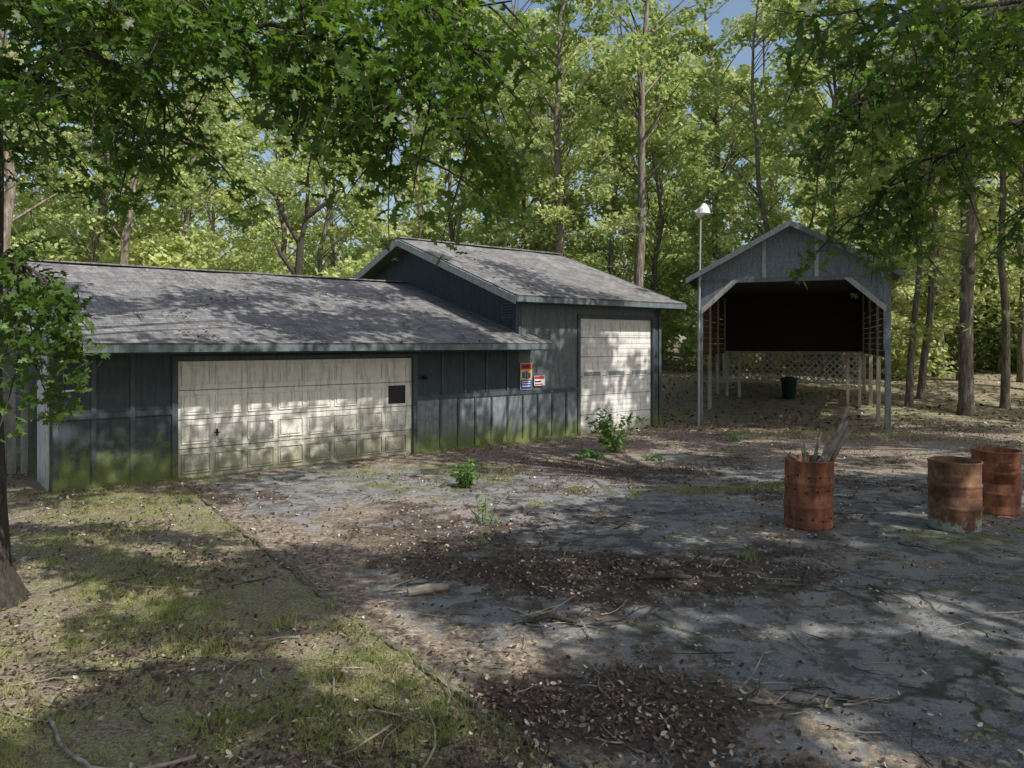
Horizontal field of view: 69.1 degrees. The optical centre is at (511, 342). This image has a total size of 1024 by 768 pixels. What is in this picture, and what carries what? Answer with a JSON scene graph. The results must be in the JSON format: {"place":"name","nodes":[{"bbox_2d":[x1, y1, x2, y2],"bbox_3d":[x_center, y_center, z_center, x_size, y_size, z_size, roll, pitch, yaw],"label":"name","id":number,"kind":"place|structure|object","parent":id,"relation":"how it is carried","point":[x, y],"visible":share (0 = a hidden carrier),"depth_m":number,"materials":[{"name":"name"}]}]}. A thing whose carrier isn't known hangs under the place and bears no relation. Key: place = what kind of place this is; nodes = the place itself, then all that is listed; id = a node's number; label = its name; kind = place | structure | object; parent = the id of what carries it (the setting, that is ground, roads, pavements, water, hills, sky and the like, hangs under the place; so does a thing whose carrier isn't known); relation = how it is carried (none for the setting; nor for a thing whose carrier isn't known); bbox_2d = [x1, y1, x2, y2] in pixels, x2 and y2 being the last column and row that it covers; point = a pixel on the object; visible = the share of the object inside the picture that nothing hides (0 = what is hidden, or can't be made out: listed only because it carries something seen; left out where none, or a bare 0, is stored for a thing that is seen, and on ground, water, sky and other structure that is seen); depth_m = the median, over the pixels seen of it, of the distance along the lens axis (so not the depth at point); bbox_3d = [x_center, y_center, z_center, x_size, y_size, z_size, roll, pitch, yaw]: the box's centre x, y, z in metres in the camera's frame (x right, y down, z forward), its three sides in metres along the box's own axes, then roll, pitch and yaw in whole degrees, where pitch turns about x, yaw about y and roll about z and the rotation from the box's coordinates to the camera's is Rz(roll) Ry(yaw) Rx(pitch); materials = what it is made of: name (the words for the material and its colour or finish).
{"place":"outdoors","nodes":[
{"label":"outdoors","id":0,"kind":"place"},
{"bbox_2d":[4,0,1018,282],"label":"sky","id":1,"kind":"structure","parent":0,"point":[734,8],"materials":[{"name":"blue"}]},
{"bbox_2d":[0,335,1023,767],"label":"ground","id":2,"kind":"structure","parent":0,"point":[252,595],"depth_m":6.29,"materials":[{"name":"green plant"}]},
{"bbox_2d":[3,373,28,473],"bbox_3d":[-10.550,1.450,12.095,4.550,1.900,0.140,0,0,-40],"label":"board fence","id":3,"kind":"object","parent":2,"relation":"on","point":[23,450],"visible":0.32,"depth_m":13.39,"materials":[{"name":"grey wood"}]},
{"bbox_2d":[45,715,195,767],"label":"dry vine","id":4,"kind":"object","parent":2,"relation":"on","point":[72,755],"visible":1,"depth_m":4.20,"materials":[{"name":"brown wood"}]},
{"bbox_2d":[0,0,562,610],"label":"oak tree","id":5,"kind":"object","parent":2,"relation":"on","point":[204,36],"visible":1,"depth_m":5.72,"materials":[{"name":"green plant"}]},
{"bbox_2d":[192,80,394,274],"bbox_3d":[-8.296,-4.188,28.922,6.729,13.195,6.906,0,0,41],"label":"forked tree","id":6,"kind":"object","parent":2,"relation":"on","point":[298,269],"visible":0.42,"depth_m":28.91,"materials":[{"name":"green plant"}]},
{"bbox_2d":[3,237,686,492],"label":"garage","id":7,"kind":"structure","parent":2,"relation":"on","point":[201,372],"depth_m":15.76,"materials":[{"name":"wood"}]},
{"bbox_2d":[37,355,48,490],"bbox_3d":[-7.808,1.310,12.387,0.043,2.180,1.100,0,0,-40],"label":"side door","id":8,"kind":"structure","parent":7,"relation":"in","point":[42,430],"depth_m":12.28,"materials":[{"name":"white paint"}]},
{"bbox_2d":[178,358,411,477],"bbox_3d":[-4.012,1.365,14.540,4.786,2.070,0.105,0,0,-39],"label":"sectional door","id":9,"kind":"structure","parent":7,"relation":"in","point":[235,416],"depth_m":14.30,"materials":[{"name":"white metal"}]},
{"bbox_2d":[520,363,531,389],"bbox_3d":[0.341,0.820,18.008,0.360,0.640,0.023,0,0,-39],"label":"security poster sign","id":10,"kind":"object","parent":7,"relation":"attached to","point":[525,376],"visible":1,"depth_m":17.98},
{"bbox_2d":[534,376,544,385],"bbox_3d":[0.673,0.940,18.282,0.340,0.240,0.018,0,0,-39],"label":"warning sign","id":11,"kind":"object","parent":7,"relation":"attached to","point":[539,380],"visible":1,"depth_m":18.27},
{"bbox_2d":[581,318,650,433],"bbox_3d":[2.820,0.885,20.189,2.860,3.030,0.080,0,0,-40],"label":"tall sectional door","id":12,"kind":"structure","parent":7,"relation":"in","point":[615,353],"depth_m":20.16,"materials":[{"name":"white paint"}]},
{"bbox_2d":[184,484,579,767],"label":"driveway edging","id":13,"kind":"object","parent":2,"relation":"on","point":[564,762],"visible":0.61,"depth_m":5.83,"materials":[{"name":"concrete"}]},
{"bbox_2d":[0,426,1014,767],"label":"grass","id":14,"kind":"structure","parent":2,"relation":"on","point":[10,748],"depth_m":5.57,"materials":[{"name":"green plant"}]},
{"bbox_2d":[0,0,1023,382],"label":"distant forest","id":15,"kind":"object","parent":2,"relation":"on","point":[160,236],"visible":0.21,"depth_m":34.66,"materials":[{"name":"green plant"}]},
{"bbox_2d":[0,417,1023,767],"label":"leaf litter","id":16,"kind":"object","parent":2,"relation":"on","point":[632,717],"visible":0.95,"depth_m":5.60,"materials":[{"name":"brown plant"}]},
{"bbox_2d":[4,452,1021,767],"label":"pebbles","id":17,"kind":"object","parent":2,"relation":"on","point":[492,660],"visible":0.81,"depth_m":5.74,"materials":[{"name":"stone"}]},
{"bbox_2d":[472,0,643,268],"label":"tall hardwood tree","id":18,"kind":"object","parent":2,"relation":"on","point":[534,90],"visible":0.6,"depth_m":32.87,"materials":[{"name":"green plant"}]},
{"bbox_2d":[547,0,687,274],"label":"tall hardwood tree","id":19,"kind":"object","parent":2,"relation":"on","point":[627,101],"visible":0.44,"depth_m":34.77,"materials":[{"name":"green plant"}]},
{"bbox_2d":[540,0,728,288],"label":"tall hardwood tree","id":20,"kind":"object","parent":2,"relation":"on","point":[628,81],"visible":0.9,"depth_m":31.82,"materials":[{"name":"green plant"}]},
{"bbox_2d":[694,203,709,425],"bbox_3d":[5.350,-0.700,20.905,0.432,6.400,0.550,0,0,0],"label":"pole lamp","id":21,"kind":"object","parent":2,"relation":"on","point":[702,210],"visible":0.96,"depth_m":21.13,"materials":[{"name":"grey metal"}]},
{"bbox_2d":[780,376,797,398],"bbox_3d":[9.450,1.544,25.400,0.560,0.770,0.560,0,0,0],"label":"rubbish bin","id":22,"kind":"object","parent":2,"relation":"on","point":[788,384],"visible":1,"depth_m":25.21,"materials":[{"name":"green plastic"}]},
{"bbox_2d":[686,220,904,433],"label":"open pole shed","id":23,"kind":"structure","parent":2,"relation":"on","point":[756,297],"depth_m":24.37,"materials":[{"name":"grey paint"}]},
{"bbox_2d":[618,358,1023,431],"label":"forest floor leaves","id":24,"kind":"object","parent":2,"relation":"on","point":[712,427],"visible":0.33,"depth_m":24.35,"materials":[{"name":"brown plant"}]},
{"bbox_2d":[748,0,899,378],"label":"tall hardwood tree","id":25,"kind":"object","parent":2,"relation":"on","point":[769,126],"visible":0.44,"depth_m":29.73,"materials":[{"name":"green plant"}]},
{"bbox_2d":[759,0,1023,304],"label":"oak tree","id":26,"kind":"object","parent":2,"relation":"on","point":[948,25],"visible":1,"depth_m":6.48,"materials":[{"name":"green plant"}]},
{"bbox_2d":[851,0,1014,406],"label":"tall hardwood tree","id":27,"kind":"object","parent":2,"relation":"on","point":[909,391],"visible":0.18,"depth_m":24.22,"materials":[{"name":"green plant"}]},
{"bbox_2d":[847,0,1023,415],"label":"tall hardwood tree","id":28,"kind":"object","parent":2,"relation":"on","point":[966,403],"visible":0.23,"depth_m":22.90,"materials":[{"name":"green plant"}]},
{"bbox_2d":[857,0,1017,399],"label":"tall hardwood tree","id":29,"kind":"object","parent":2,"relation":"on","point":[921,386],"visible":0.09,"depth_m":25.24,"materials":[{"name":"green plant"}]},
{"bbox_2d":[883,15,1023,380],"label":"tall hardwood tree","id":30,"kind":"object","parent":2,"relation":"on","point":[962,222],"visible":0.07,"depth_m":29.36,"materials":[{"name":"green plant"}]},
{"bbox_2d":[898,0,1023,408],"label":"tall hardwood tree","id":31,"kind":"object","parent":2,"relation":"on","point":[1005,402],"visible":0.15,"depth_m":23.65,"materials":[{"name":"green plant"}]},
{"bbox_2d":[958,11,1023,321],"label":"tall hardwood tree","id":32,"kind":"object","parent":2,"relation":"on","point":[1020,270],"visible":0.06,"depth_m":26.44,"materials":[{"name":"green plant"}]},
{"bbox_2d":[995,94,1023,313],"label":"tall hardwood tree","id":33,"kind":"object","parent":2,"relation":"on","point":[1011,195],"visible":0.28,"depth_m":23.37,"materials":[{"name":"green plant"}]},
{"bbox_2d":[188,425,1023,767],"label":"driveway","id":34,"kind":"structure","parent":0,"point":[678,521],"depth_m":7.28,"materials":[{"name":"concrete"}]},
{"bbox_2d":[407,583,448,595],"bbox_3d":[-0.795,2.340,7.081,0.407,0.089,0.087,0,0,-26],"label":"broken log","id":35,"kind":"object","parent":34,"relation":"on","point":[425,588],"visible":1,"depth_m":7.05,"materials":[{"name":"beige wood"}]},
{"bbox_2d":[445,456,482,487],"bbox_3d":[-0.778,2.153,12.287,0.587,0.554,0.588,0,0,22],"label":"weed plant","id":36,"kind":"object","parent":34,"relation":"on","point":[466,482],"visible":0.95,"depth_m":12.25,"materials":[{"name":"green plant"}]},
{"bbox_2d":[473,489,498,526],"bbox_3d":[-0.350,2.179,9.781,0.264,0.494,0.491,0,0,-23],"label":"weed plant","id":37,"kind":"object","parent":34,"relation":"on","point":[485,507],"visible":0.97,"depth_m":9.84,"materials":[{"name":"green plant"}]},
{"bbox_2d":[0,444,1023,767],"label":"fallen sticks","id":38,"kind":"object","parent":34,"relation":"on","point":[816,694],"visible":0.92,"depth_m":5.59,"materials":[{"name":"brown wood"}]},
{"bbox_2d":[575,448,604,458],"bbox_3d":[1.537,2.325,15.459,0.684,0.270,0.551,0,0,-24],"label":"weed plant","id":39,"kind":"object","parent":34,"relation":"on","point":[588,452],"visible":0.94,"depth_m":15.39,"materials":[{"name":"green plant"}]},
{"bbox_2d":[523,572,691,624],"bbox_3d":[0.948,2.350,6.908,1.709,0.080,1.254,0,0,0],"label":"fallen branch","id":40,"kind":"object","parent":34,"relation":"on","point":[554,616],"visible":1,"depth_m":6.37,"materials":[{"name":"brown wood"}]},
{"bbox_2d":[584,407,647,452],"bbox_3d":[2.167,1.938,16.317,1.414,0.979,1.062,0,0,-16],"label":"pokeweed plant","id":41,"kind":"object","parent":34,"relation":"on","point":[608,439],"visible":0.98,"depth_m":16.18,"materials":[{"name":"green plant"}]},
{"bbox_2d":[641,453,663,460],"bbox_3d":[2.866,2.341,15.199,0.484,0.202,0.471,0,0,0],"label":"weed plant","id":42,"kind":"object","parent":34,"relation":"on","point":[650,456],"visible":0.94,"depth_m":15.10,"materials":[{"name":"green plant"}]},
{"bbox_2d":[721,429,742,441],"bbox_3d":[5.347,2.271,18.026,0.441,0.317,0.472,0,0,-25],"label":"weed plant","id":43,"kind":"object","parent":34,"relation":"on","point":[735,439],"visible":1,"depth_m":18.05,"materials":[{"name":"green plant"}]},
{"bbox_2d":[783,454,834,530],"bbox_3d":[3.884,1.958,9.740,0.639,0.890,0.636,0,1,-29],"label":"rusty barrel","id":44,"kind":"object","parent":34,"relation":"on","point":[808,500],"visible":0.94,"depth_m":9.49,"materials":[{"name":"brown metal"}]},
{"bbox_2d":[777,403,853,461],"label":"branches in barrel","id":45,"kind":"object","parent":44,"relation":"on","point":[836,445],"visible":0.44,"depth_m":9.72,"materials":[{"name":"grey wood"}]},
{"bbox_2d":[927,456,983,532],"bbox_3d":[5.721,1.954,9.624,0.636,0.890,0.631,0,0,21],"label":"rusty barrel","id":46,"kind":"object","parent":34,"relation":"on","point":[955,499],"visible":1,"depth_m":9.38,"materials":[{"name":"orange paint"}]},
{"bbox_2d":[970,446,1022,515],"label":"rusty barrel","id":47,"kind":"object","parent":34,"relation":"on","point":[1002,492],"visible":0.77,"depth_m":10.29,"materials":[{"name":"brown metal"}]}
]}

